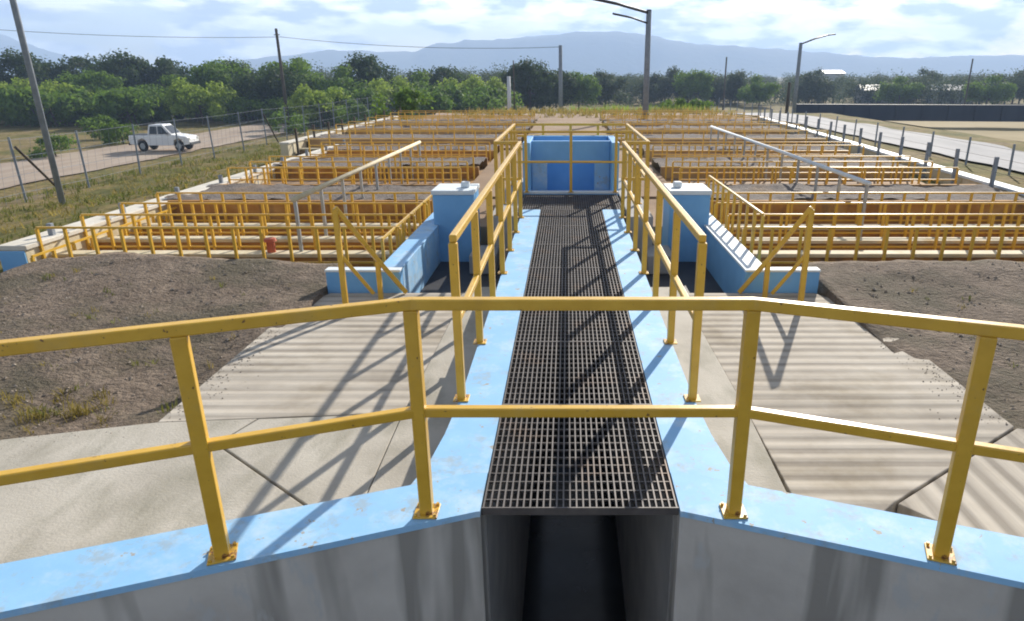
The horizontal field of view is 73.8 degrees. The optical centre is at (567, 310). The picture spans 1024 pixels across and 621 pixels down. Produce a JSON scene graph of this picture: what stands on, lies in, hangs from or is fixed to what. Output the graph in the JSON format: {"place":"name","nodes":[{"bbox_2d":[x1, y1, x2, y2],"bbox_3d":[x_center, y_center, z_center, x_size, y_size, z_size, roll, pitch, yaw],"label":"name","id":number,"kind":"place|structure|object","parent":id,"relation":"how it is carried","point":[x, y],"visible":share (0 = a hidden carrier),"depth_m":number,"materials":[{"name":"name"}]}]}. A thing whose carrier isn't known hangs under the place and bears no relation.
{"place":"outdoors","nodes":[
{"label":"outdoors","id":0,"kind":"place"},
{"bbox_2d":[0,34,95,74],"bbox_3d":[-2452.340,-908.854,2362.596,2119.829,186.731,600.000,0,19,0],"label":"mountain","id":1,"kind":"structure","parent":0,"point":[7,42],"depth_m":2271.11,"materials":[{"name":"blue"}]},
{"bbox_2d":[0,419,302,563],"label":"pavement","id":2,"kind":"structure","parent":0,"point":[47,516],"depth_m":3.83,"materials":[{"name":"concrete"}]},
{"bbox_2d":[0,122,312,188],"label":"dirt road","id":3,"kind":"structure","parent":0,"point":[65,161],"depth_m":48.97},
{"bbox_2d":[128,123,200,151],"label":"pickup truck","id":4,"kind":"object","parent":3,"relation":"on","point":[159,129],"visible":0.91,"depth_m":51.80,"materials":[{"name":"white paint"}]},
{"bbox_2d":[0,252,347,439],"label":"soil","id":5,"kind":"structure","parent":0,"point":[309,289],"depth_m":6.50,"materials":[{"name":"brown soil"}]},
{"bbox_2d":[0,255,1023,448],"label":"stones","id":6,"kind":"object","parent":5,"relation":"on","point":[220,357],"visible":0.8,"depth_m":6.36,"materials":[{"name":"stone"}]},
{"bbox_2d":[158,293,464,422],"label":"pavement","id":7,"kind":"structure","parent":0,"point":[350,366],"depth_m":5.45,"materials":[{"name":"concrete"}]},
{"bbox_2d":[332,206,407,303],"bbox_3d":[-2.006,-0.581,6.918,0.772,1.030,0.154,-14,23,-35],"label":"stair handrail","id":8,"kind":"object","parent":7,"relation":"on","point":[337,213],"visible":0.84,"depth_m":6.83,"materials":[{"name":"metal"}]},
{"bbox_2d":[224,415,399,505],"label":"pavement","id":9,"kind":"structure","parent":0,"point":[316,468],"depth_m":4.19,"materials":[{"name":"concrete"}]},
{"bbox_2d":[368,287,496,492],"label":"pavement","id":10,"kind":"structure","parent":0,"point":[397,468],"depth_m":4.88,"materials":[{"name":"concrete"}]},
{"bbox_2d":[0,267,965,434],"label":"dry grass","id":11,"kind":"structure","parent":0,"point":[74,413],"depth_m":4.97,"materials":[{"name":"plant"}]},
{"bbox_2d":[0,77,1023,421],"bbox_3d":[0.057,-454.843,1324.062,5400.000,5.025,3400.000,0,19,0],"label":"ground","id":12,"kind":"structure","parent":0,"point":[20,135],"depth_m":34.37,"materials":[{"name":"green plant"}]},
{"bbox_2d":[0,46,62,88],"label":"tree","id":13,"kind":"object","parent":12,"relation":"on","point":[12,62],"visible":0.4,"depth_m":96.68,"materials":[{"name":"green plant"}]},
{"bbox_2d":[9,0,65,204],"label":"utility pole","id":14,"kind":"object","parent":12,"relation":"on","point":[36,98],"visible":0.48,"depth_m":19.36,"materials":[{"name":"concrete"}]},
{"bbox_2d":[0,86,80,126],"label":"shrub","id":15,"kind":"object","parent":12,"relation":"on","point":[15,108],"visible":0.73,"depth_m":75.25,"materials":[{"name":"green plant"}]},
{"bbox_2d":[27,132,80,158],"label":"shrub","id":16,"kind":"object","parent":12,"relation":"on","point":[65,139],"visible":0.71,"depth_m":48.19,"materials":[{"name":"green plant"}]},
{"bbox_2d":[37,53,103,84],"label":"tree","id":17,"kind":"object","parent":12,"relation":"on","point":[74,63],"visible":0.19,"depth_m":102.76,"materials":[{"name":"green plant"}]},
{"bbox_2d":[50,92,103,123],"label":"shrub","id":18,"kind":"object","parent":12,"relation":"on","point":[73,102],"visible":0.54,"depth_m":76.83,"materials":[{"name":"green plant"}]},
{"bbox_2d":[55,68,126,96],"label":"tree","id":19,"kind":"object","parent":12,"relation":"on","point":[94,81],"visible":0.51,"depth_m":86.41,"materials":[{"name":"green plant"}]},
{"bbox_2d":[97,121,140,144],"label":"shrub","id":20,"kind":"object","parent":12,"relation":"on","point":[111,138],"visible":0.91,"depth_m":57.25,"materials":[{"name":"green plant"}]},
{"bbox_2d":[89,87,158,125],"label":"shrub","id":21,"kind":"object","parent":12,"relation":"on","point":[110,99],"visible":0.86,"depth_m":75.14,"materials":[{"name":"green plant"}]},
{"bbox_2d":[87,48,161,89],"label":"tree","id":22,"kind":"object","parent":12,"relation":"on","point":[113,65],"visible":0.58,"depth_m":98.37,"materials":[{"name":"green plant"}]},
{"bbox_2d":[116,55,192,90],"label":"tree","id":23,"kind":"object","parent":12,"relation":"on","point":[168,67],"visible":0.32,"depth_m":101.79,"materials":[{"name":"green plant"}]},
{"bbox_2d":[0,144,343,270],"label":"boundary wall","id":24,"kind":"structure","parent":12,"relation":"on","point":[17,253],"depth_m":9.72,"materials":[{"name":"beige concrete"}]},
{"bbox_2d":[156,77,238,124],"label":"tree","id":25,"kind":"object","parent":12,"relation":"on","point":[198,102],"visible":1,"depth_m":79.33,"materials":[{"name":"green plant"}]},
{"bbox_2d":[0,97,415,201],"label":"chain link fence","id":26,"kind":"object","parent":12,"relation":"on","point":[42,172],"visible":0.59,"depth_m":27.95,"materials":[{"name":"metal"}]},
{"bbox_2d":[184,57,256,94],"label":"tree","id":27,"kind":"object","parent":12,"relation":"on","point":[208,72],"visible":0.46,"depth_m":90.67,"materials":[{"name":"green plant"}]},
{"bbox_2d":[222,96,264,122],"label":"shrub","id":28,"kind":"object","parent":12,"relation":"on","point":[237,104],"visible":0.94,"depth_m":81.98,"materials":[{"name":"green plant"}]},
{"bbox_2d":[228,65,309,110],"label":"tree","id":29,"kind":"object","parent":12,"relation":"on","point":[252,86],"visible":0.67,"depth_m":85.18,"materials":[{"name":"green plant"}]},
{"bbox_2d":[51,144,499,266],"bbox_3d":[-4.493,-2.450,14.747,4.860,1.123,13.330,0,19,0],"label":"filter basin","id":30,"kind":"object","parent":12,"relation":"on","point":[481,162],"visible":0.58,"depth_m":11.60,"materials":[{"name":"yellow metal"}]},
{"bbox_2d":[34,226,402,266],"bbox_3d":[-4.468,-0.575,8.851,4.684,1.050,0.034,0,19,0],"label":"guard railing","id":31,"kind":"object","parent":30,"relation":"on","point":[122,238],"visible":0.38,"depth_m":8.70,"materials":[{"name":"yellow metal"}]},
{"bbox_2d":[79,214,416,249],"bbox_3d":[-4.468,-0.854,9.654,4.684,1.050,0.034,0,19,0],"label":"guard railing","id":32,"kind":"object","parent":30,"relation":"on","point":[163,246],"visible":0.38,"depth_m":9.54,"materials":[{"name":"yellow metal"}]},
{"bbox_2d":[120,202,428,235],"bbox_3d":[-4.468,-1.149,10.504,4.684,1.050,0.034,0,19,0],"label":"guard railing","id":33,"kind":"object","parent":30,"relation":"on","point":[243,232],"visible":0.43,"depth_m":10.37,"materials":[{"name":"yellow metal"}]},
{"bbox_2d":[155,192,430,222],"bbox_3d":[-4.468,-1.461,11.402,4.684,1.050,0.034,0,19,0],"label":"guard railing","id":34,"kind":"object","parent":30,"relation":"on","point":[247,220],"visible":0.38,"depth_m":11.26,"materials":[{"name":"metal"}]},
{"bbox_2d":[226,167,461,183],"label":"guard railing","id":35,"kind":"object","parent":30,"relation":"on","point":[300,179],"visible":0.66,"depth_m":13.58,"materials":[{"name":"metal"}]},
{"bbox_2d":[290,141,420,251],"bbox_3d":[-3.563,-2.128,12.811,0.072,1.386,8.000,0,19,0],"label":"elevated pipe","id":36,"kind":"object","parent":30,"relation":"on","point":[302,195],"visible":0.61,"depth_m":10.79,"materials":[{"name":"grey metal"}]},
{"bbox_2d":[248,161,468,183],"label":"guard railing","id":37,"kind":"object","parent":30,"relation":"on","point":[367,172],"visible":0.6,"depth_m":14.57,"materials":[{"name":"metal"}]},
{"bbox_2d":[268,156,474,179],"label":"guard railing","id":38,"kind":"object","parent":30,"relation":"on","point":[300,157],"visible":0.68,"depth_m":15.51,"materials":[{"name":"metal"}]},
{"bbox_2d":[308,145,486,157],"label":"guard railing","id":39,"kind":"object","parent":30,"relation":"on","point":[378,154],"visible":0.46,"depth_m":17.90,"materials":[{"name":"metal"}]},
{"bbox_2d":[320,142,490,161],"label":"guard railing","id":40,"kind":"object","parent":30,"relation":"on","point":[425,150],"visible":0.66,"depth_m":18.75,"materials":[{"name":"metal"}]},
{"bbox_2d":[380,195,432,262],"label":"guard railing","id":41,"kind":"object","parent":30,"relation":"on","point":[401,222],"visible":0.31,"depth_m":9.11,"materials":[{"name":"metal"}]},
{"bbox_2d":[256,55,330,88],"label":"tree","id":42,"kind":"object","parent":12,"relation":"on","point":[299,65],"visible":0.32,"depth_m":92.25,"materials":[{"name":"green plant"}]},
{"bbox_2d":[283,83,351,126],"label":"tree","id":43,"kind":"object","parent":12,"relation":"on","point":[299,98],"visible":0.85,"depth_m":75.31,"materials":[{"name":"green plant"}]},
{"bbox_2d":[279,116,397,158],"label":"boundary wall","id":44,"kind":"structure","parent":12,"relation":"on","point":[288,147],"depth_m":22.19,"materials":[{"name":"beige concrete"}]},
{"bbox_2d":[306,63,371,93],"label":"tree","id":45,"kind":"object","parent":12,"relation":"on","point":[343,76],"visible":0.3,"depth_m":91.02,"materials":[{"name":"green plant"}]},
{"bbox_2d":[331,50,398,86],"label":"tree","id":46,"kind":"object","parent":12,"relation":"on","point":[368,68],"visible":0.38,"depth_m":96.52,"materials":[{"name":"green plant"}]},
{"bbox_2d":[0,105,743,234],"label":"dry grass","id":47,"kind":"structure","parent":12,"relation":"on","point":[549,112],"depth_m":35.51,"materials":[{"name":"green plant"}]},
{"bbox_2d":[371,85,435,120],"bbox_3d":[-9.546,-11.678,39.144,3.695,2.536,3.196,1,19,3],"label":"shrub","id":48,"kind":"object","parent":12,"relation":"on","point":[410,99],"visible":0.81,"depth_m":38.53,"materials":[{"name":"green plant"}]},
{"bbox_2d":[299,119,536,154],"bbox_3d":[-5.093,-7.166,28.327,7.100,1.124,13.780,0,19,0],"label":"filter basin","id":49,"kind":"object","parent":12,"relation":"on","point":[409,135],"visible":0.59,"depth_m":23.91,"materials":[{"name":"yellow metal"}]},
{"bbox_2d":[307,130,517,144],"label":"guard railing","id":50,"kind":"object","parent":49,"relation":"on","point":[391,138],"visible":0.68,"depth_m":22.10,"materials":[{"name":"metal"}]},
{"bbox_2d":[406,64,468,86],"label":"tree","id":51,"kind":"object","parent":12,"relation":"on","point":[444,72],"visible":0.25,"depth_m":103.41,"materials":[{"name":"green plant"}]},
{"bbox_2d":[0,473,1023,620],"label":"settling tank","id":52,"kind":"object","parent":12,"relation":"on","point":[384,555],"visible":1,"depth_m":2.89,"materials":[{"name":"concrete"}]},
{"bbox_2d":[0,297,1023,565],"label":"guard railing","id":53,"kind":"object","parent":52,"relation":"on","point":[200,445],"visible":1,"depth_m":2.65,"materials":[{"name":"yellow metal"}]},
{"bbox_2d":[3,59,1023,107],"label":"distant wood","id":54,"kind":"object","parent":12,"relation":"on","point":[844,86],"visible":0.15,"depth_m":134.86,"materials":[{"name":"green plant"}]},
{"bbox_2d":[499,56,558,110],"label":"tree","id":55,"kind":"object","parent":12,"relation":"on","point":[525,71],"visible":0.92,"depth_m":96.80,"materials":[{"name":"green plant"}]},
{"bbox_2d":[520,68,579,110],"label":"tree","id":56,"kind":"object","parent":12,"relation":"on","point":[568,83],"visible":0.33,"depth_m":101.24,"materials":[{"name":"green plant"}]},
{"bbox_2d":[411,178,747,620],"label":"walkway channel","id":57,"kind":"object","parent":12,"relation":"on","point":[578,567],"visible":0.5,"depth_m":5.71,"materials":[{"name":"blue concrete"}]},
{"bbox_2d":[324,213,500,293],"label":"sump wall","id":58,"kind":"structure","parent":57,"relation":"attached to","point":[413,263],"depth_m":8.38,"materials":[{"name":"blue paint"}]},
{"bbox_2d":[431,181,480,261],"bbox_3d":[-1.583,-1.210,9.827,0.590,1.310,0.670,0,19,0],"label":"pillar box","id":59,"kind":"object","parent":58,"relation":"on","point":[452,203],"visible":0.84,"depth_m":9.48,"materials":[{"name":"blue paint"}]},
{"bbox_2d":[448,123,523,401],"bbox_3d":[-0.798,-1.429,8.184,0.421,1.000,9.151,0,19,0],"label":"guard railing","id":60,"kind":"object","parent":57,"relation":"on","point":[498,179],"visible":0.93,"depth_m":5.49,"materials":[{"name":"yellow metal"}]},
{"bbox_2d":[522,136,618,197],"bbox_3d":[0.057,-2.104,11.806,1.564,1.700,1.515,0,19,0],"label":"inlet chamber","id":61,"kind":"object","parent":57,"relation":"on","point":[554,178],"visible":0.49,"depth_m":11.43,"materials":[{"name":"blue paint"}]},
{"bbox_2d":[509,131,632,192],"bbox_3d":[0.057,-2.380,10.876,1.960,0.970,0.086,0,19,0],"label":"guard railing","id":62,"kind":"object","parent":57,"relation":"on","point":[615,161],"visible":0.92,"depth_m":10.85,"materials":[{"name":"metal"}]},
{"bbox_2d":[522,195,620,211],"bbox_3d":[0.057,-1.650,10.402,1.500,0.038,1.288,0,19,0],"label":"grating panel","id":63,"kind":"object","parent":57,"relation":"on","point":[570,202],"visible":0.8,"depth_m":10.37,"materials":[{"name":"metal"}]},
{"bbox_2d":[534,226,609,243],"bbox_3d":[0.057,-0.906,8.260,0.886,0.038,0.998,0,19,0],"label":"grating panel","id":64,"kind":"object","parent":57,"relation":"on","point":[573,229],"visible":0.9,"depth_m":8.29,"materials":[{"name":"metal"}]},
{"bbox_2d":[538,210,605,225],"bbox_3d":[0.057,-1.254,9.261,0.886,0.038,1.118,0,19,0],"label":"grating panel","id":65,"kind":"object","parent":57,"relation":"on","point":[577,216],"visible":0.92,"depth_m":9.25,"materials":[{"name":"metal"}]},
{"bbox_2d":[529,244,616,267],"bbox_3d":[0.057,-0.578,7.315,0.886,0.038,0.998,0,19,0],"label":"grating panel","id":66,"kind":"object","parent":57,"relation":"on","point":[571,248],"visible":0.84,"depth_m":7.33,"materials":[{"name":"metal"}]},
{"bbox_2d":[524,268,623,296],"bbox_3d":[0.057,-0.250,6.371,0.886,0.038,0.998,0,19,0],"label":"grating panel","id":67,"kind":"object","parent":57,"relation":"on","point":[574,277],"visible":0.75,"depth_m":6.38,"materials":[{"name":"metal"}]},
{"bbox_2d":[515,311,634,340],"bbox_3d":[0.057,0.078,5.426,0.886,0.038,0.998,0,19,0],"label":"grating panel","id":68,"kind":"object","parent":57,"relation":"on","point":[576,328],"visible":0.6,"depth_m":5.24,"materials":[{"name":"metal"}]},
{"bbox_2d":[503,341,650,403],"bbox_3d":[0.057,0.406,4.481,0.886,0.038,0.998,0,19,0],"label":"grating panel","id":69,"kind":"object","parent":57,"relation":"on","point":[581,344],"visible":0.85,"depth_m":4.44,"materials":[{"name":"metal"}]},
{"bbox_2d":[481,404,678,514],"bbox_3d":[0.057,0.737,3.530,0.886,0.038,1.013,0,19,0],"label":"grating panel","id":70,"kind":"object","parent":57,"relation":"on","point":[583,510],"visible":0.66,"depth_m":3.33,"materials":[{"name":"metal"}]},
{"bbox_2d":[619,123,706,401],"bbox_3d":[0.912,-1.429,8.184,0.421,1.000,9.151,0,19,0],"label":"guard railing","id":71,"kind":"object","parent":57,"relation":"on","point":[633,178],"visible":0.96,"depth_m":5.48,"materials":[{"name":"yellow metal"}]},
{"bbox_2d":[645,213,820,293],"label":"sump wall","id":72,"kind":"structure","parent":57,"relation":"attached to","point":[733,263],"depth_m":8.33,"materials":[{"name":"blue paint"}]},
{"bbox_2d":[661,181,711,261],"bbox_3d":[1.697,-1.210,9.827,0.590,1.310,0.670,0,19,0],"label":"pillar box","id":73,"kind":"object","parent":72,"relation":"on","point":[692,200],"visible":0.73,"depth_m":9.51,"materials":[{"name":"blue paint"}]},
{"bbox_2d":[563,69,602,109],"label":"tree","id":74,"kind":"object","parent":12,"relation":"on","point":[589,90],"visible":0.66,"depth_m":104.67,"materials":[{"name":"green plant"}]},
{"bbox_2d":[583,68,631,107],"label":"tree","id":75,"kind":"object","parent":12,"relation":"on","point":[610,86],"visible":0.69,"depth_m":114.53,"materials":[{"name":"green plant"}]},
{"bbox_2d":[594,0,651,114],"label":"lamp post","id":76,"kind":"object","parent":12,"relation":"on","point":[648,13],"visible":0.9,"depth_m":36.21,"materials":[{"name":"metal"}]},
{"bbox_2d":[672,69,716,105],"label":"tree","id":77,"kind":"object","parent":12,"relation":"on","point":[701,82],"visible":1,"depth_m":128.17,"materials":[{"name":"green plant"}]},
{"bbox_2d":[600,119,832,149],"bbox_3d":[5.157,-7.163,28.328,7.000,1.118,13.780,0,19,0],"label":"filter basin","id":78,"kind":"object","parent":12,"relation":"on","point":[700,135],"visible":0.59,"depth_m":24.12,"materials":[{"name":"yellow metal"}]},
{"bbox_2d":[734,74,781,105],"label":"tree","id":79,"kind":"object","parent":12,"relation":"on","point":[758,90],"visible":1,"depth_m":123.17,"materials":[{"name":"green plant"}]},
{"bbox_2d":[638,144,1023,266],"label":"filter basin","id":80,"kind":"object","parent":12,"relation":"on","point":[657,162],"visible":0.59,"depth_m":11.62,"materials":[{"name":"yellow metal"}]},
{"bbox_2d":[707,175,764,260],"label":"guard railing","id":81,"kind":"object","parent":80,"relation":"on","point":[741,199],"visible":0.37,"depth_m":9.11,"materials":[{"name":"metal"}]},
{"bbox_2d":[650,142,850,157],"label":"guard railing","id":82,"kind":"object","parent":80,"relation":"on","point":[729,150],"visible":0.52,"depth_m":18.75,"materials":[{"name":"metal"}]},
{"bbox_2d":[652,145,864,157],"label":"guard railing","id":83,"kind":"object","parent":80,"relation":"on","point":[751,154],"visible":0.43,"depth_m":17.90,"materials":[{"name":"metal"}]},
{"bbox_2d":[665,156,910,179],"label":"guard railing","id":84,"kind":"object","parent":80,"relation":"on","point":[860,164],"visible":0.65,"depth_m":15.51,"materials":[{"name":"metal"}]},
{"bbox_2d":[710,125,871,236],"bbox_3d":[4.507,-3.211,15.928,0.072,1.386,11.800,0,19,0],"label":"elevated pipe","id":85,"kind":"object","parent":80,"relation":"on","point":[867,183],"visible":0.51,"depth_m":13.24,"materials":[{"name":"grey metal"}]},
{"bbox_2d":[671,161,933,183],"bbox_3d":[5.032,-2.930,14.596,5.584,0.550,0.034,0,19,0],"label":"guard railing","id":86,"kind":"object","parent":80,"relation":"on","point":[896,172],"visible":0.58,"depth_m":14.57,"materials":[{"name":"metal"}]},
{"bbox_2d":[679,167,958,183],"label":"guard railing","id":87,"kind":"object","parent":80,"relation":"on","point":[845,179],"visible":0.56,"depth_m":13.58,"materials":[{"name":"metal"}]},
{"bbox_2d":[713,202,1023,236],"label":"guard railing","id":88,"kind":"object","parent":80,"relation":"on","point":[905,233],"visible":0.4,"depth_m":10.37,"materials":[{"name":"yellow metal"}]},
{"bbox_2d":[714,192,1023,223],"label":"guard railing","id":89,"kind":"object","parent":80,"relation":"on","point":[922,220],"visible":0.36,"depth_m":11.26,"materials":[{"name":"metal"}]},
{"bbox_2d":[726,214,1023,249],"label":"guard railing","id":90,"kind":"object","parent":80,"relation":"on","point":[1013,246],"visible":0.34,"depth_m":9.54,"materials":[{"name":"yellow metal"}]},
{"bbox_2d":[741,226,1023,263],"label":"guard railing","id":91,"kind":"object","parent":80,"relation":"on","point":[944,238],"visible":0.37,"depth_m":8.70,"materials":[{"name":"yellow metal"}]},
{"bbox_2d":[718,98,1023,174],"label":"wire fence","id":92,"kind":"object","parent":12,"relation":"on","point":[1011,159],"visible":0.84,"depth_m":22.04,"materials":[{"name":"metal"}]},
{"bbox_2d":[757,106,1023,187],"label":"wire fence","id":93,"kind":"object","parent":12,"relation":"on","point":[993,171],"visible":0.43,"depth_m":17.40,"materials":[{"name":"metal"}]},
{"bbox_2d":[759,116,1023,199],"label":"boundary wall","id":94,"kind":"structure","parent":12,"relation":"on","point":[965,178],"depth_m":16.67,"materials":[{"name":"beige concrete"}]},
{"bbox_2d":[873,75,924,103],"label":"tree","id":95,"kind":"object","parent":12,"relation":"on","point":[894,92],"visible":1,"depth_m":129.22,"materials":[{"name":"green plant"}]},
{"bbox_2d":[961,73,1017,104],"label":"tree","id":96,"kind":"object","parent":12,"relation":"on","point":[1002,92],"visible":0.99,"depth_m":122.33,"materials":[{"name":"green plant"}]},
{"bbox_2d":[0,0,1023,74],"label":"sky","id":97,"kind":"structure","parent":0,"point":[868,28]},
{"bbox_2d":[521,118,609,145],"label":"path","id":98,"kind":"structure","parent":0,"point":[568,120],"depth_m":29.88,"materials":[{"name":"concrete"}]},
{"bbox_2d":[472,150,667,198],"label":"path","id":99,"kind":"structure","parent":0,"point":[484,177],"depth_m":15.65,"materials":[{"name":"concrete"}]},
{"bbox_2d":[420,113,756,119],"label":"yard","id":100,"kind":"structure","parent":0,"point":[556,116],"depth_m":37.49,"materials":[{"name":"soil"}]},
{"bbox_2d":[184,31,1023,76],"bbox_3d":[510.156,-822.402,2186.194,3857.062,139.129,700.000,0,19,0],"label":"hills","id":101,"kind":"structure","parent":0,"point":[618,52],"depth_m":2025.57,"materials":[{"name":"blue"}]},
{"bbox_2d":[650,287,785,491],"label":"pavement","id":102,"kind":"structure","parent":0,"point":[715,387],"depth_m":4.97,"materials":[{"name":"concrete"}]},
{"bbox_2d":[687,293,1013,512],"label":"pavement","id":103,"kind":"structure","parent":0,"point":[849,371],"depth_m":4.92,"materials":[{"name":"concrete"}]},
{"bbox_2d":[737,206,814,301],"bbox_3d":[2.120,-0.581,6.918,0.772,1.030,0.154,14,23,35],"label":"stair handrail","id":104,"kind":"object","parent":103,"relation":"on","point":[808,213],"visible":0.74,"depth_m":6.82,"materials":[{"name":"metal"}]},
{"bbox_2d":[733,113,1023,171],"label":"gravel road","id":105,"kind":"structure","parent":0,"point":[990,152],"depth_m":24.49,"materials":[{"name":"grey gravel"}]},
{"bbox_2d":[799,259,1023,442],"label":"soil","id":106,"kind":"structure","parent":0,"point":[840,286],"depth_m":6.93,"materials":[{"name":"brown soil"}]},
{"bbox_2d":[845,115,1023,141],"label":"dry field","id":107,"kind":"structure","parent":0,"point":[1013,131],"depth_m":57.47,"materials":[{"name":"beige soil"}]},
{"bbox_2d":[796,104,1023,121],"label":"lagoon wall","id":108,"kind":"structure","parent":107,"relation":"on","point":[925,112],"depth_m":58.17,"materials":[{"name":"grey concrete"}]},
{"bbox_2d":[897,428,1023,536],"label":"pavement","id":109,"kind":"structure","parent":0,"point":[993,497],"depth_m":3.81,"materials":[{"name":"concrete"}]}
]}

